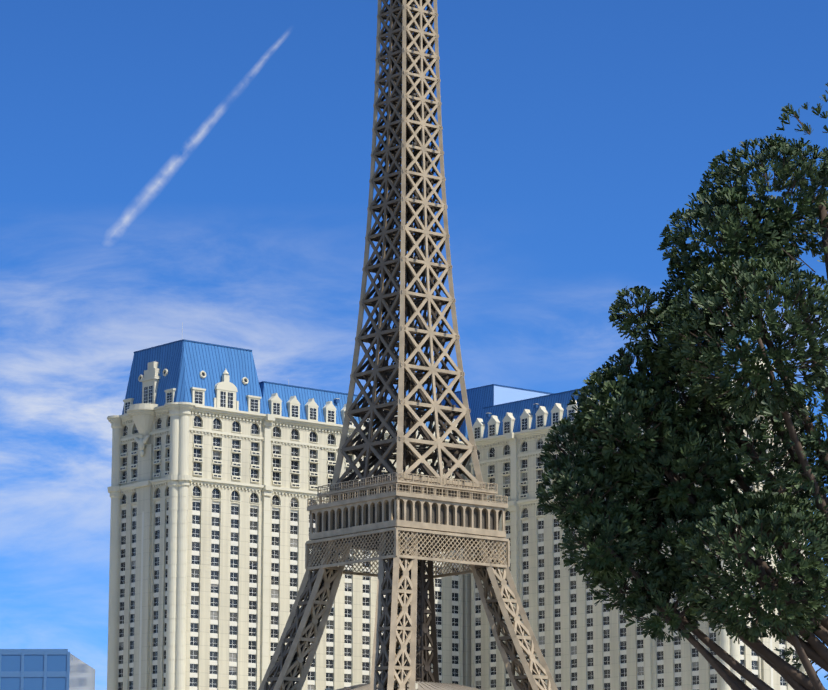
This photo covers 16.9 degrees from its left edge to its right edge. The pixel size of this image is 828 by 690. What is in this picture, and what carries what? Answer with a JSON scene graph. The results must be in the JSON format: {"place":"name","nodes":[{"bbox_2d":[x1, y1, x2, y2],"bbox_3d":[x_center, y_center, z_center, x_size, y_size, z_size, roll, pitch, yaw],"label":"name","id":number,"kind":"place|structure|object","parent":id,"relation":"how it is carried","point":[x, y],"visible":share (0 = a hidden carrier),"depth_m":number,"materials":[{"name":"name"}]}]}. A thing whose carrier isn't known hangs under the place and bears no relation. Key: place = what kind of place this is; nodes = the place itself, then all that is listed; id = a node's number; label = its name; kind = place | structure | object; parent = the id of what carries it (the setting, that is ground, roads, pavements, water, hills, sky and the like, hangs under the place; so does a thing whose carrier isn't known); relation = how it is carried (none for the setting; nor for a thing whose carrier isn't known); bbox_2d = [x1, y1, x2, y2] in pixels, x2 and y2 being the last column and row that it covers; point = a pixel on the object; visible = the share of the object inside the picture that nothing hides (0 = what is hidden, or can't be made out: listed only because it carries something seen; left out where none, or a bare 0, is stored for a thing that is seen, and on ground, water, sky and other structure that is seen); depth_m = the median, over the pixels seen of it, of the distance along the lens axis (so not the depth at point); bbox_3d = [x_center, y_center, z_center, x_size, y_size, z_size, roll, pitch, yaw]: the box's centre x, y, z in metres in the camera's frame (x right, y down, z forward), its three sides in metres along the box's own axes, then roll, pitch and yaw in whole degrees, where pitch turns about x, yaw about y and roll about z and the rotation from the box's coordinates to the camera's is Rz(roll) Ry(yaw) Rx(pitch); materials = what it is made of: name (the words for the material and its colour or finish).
{"place":"outdoors","nodes":[
{"label":"outdoors","id":0,"kind":"place"},
{"bbox_2d":[325,681,482,689],"bbox_3d":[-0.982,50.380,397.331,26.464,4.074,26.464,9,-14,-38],"label":"eiffel restaurant level","id":1,"kind":"object","parent":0,"point":[419,685],"visible":0.5,"depth_m":392.93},
{"bbox_2d":[0,0,827,689],"label":"sky","id":2,"kind":"structure","parent":0,"point":[204,166],"materials":[{"name":"blue"}]},
{"bbox_2d":[107,323,809,689],"bbox_3d":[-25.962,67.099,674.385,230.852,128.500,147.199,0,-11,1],"label":"hotel building","id":3,"kind":"structure","parent":0,"point":[223,463],"depth_m":631.51,"materials":[{"name":"beige concrete"}]},
{"bbox_2d":[535,83,827,689],"bbox_3d":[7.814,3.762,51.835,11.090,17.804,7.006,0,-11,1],"label":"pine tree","id":4,"kind":"object","parent":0,"point":[678,313],"depth_m":51.41,"materials":[{"name":"green plant"}]},
{"label":"ground","id":5,"kind":"structure","parent":0,"visible":0},
{"bbox_2d":[0,649,94,689],"bbox_3d":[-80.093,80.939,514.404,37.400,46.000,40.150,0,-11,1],"label":"blue glass building","id":6,"kind":"structure","parent":5,"relation":"on","point":[42,669],"depth_m":498.65,"materials":[{"name":"blue glass"}]},
{"bbox_2d":[258,0,557,689],"bbox_3d":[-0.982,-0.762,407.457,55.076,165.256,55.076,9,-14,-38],"label":"lattice tower","id":7,"kind":"structure","parent":5,"relation":"on","point":[400,519],"depth_m":401.72,"materials":[{"name":"metal"}]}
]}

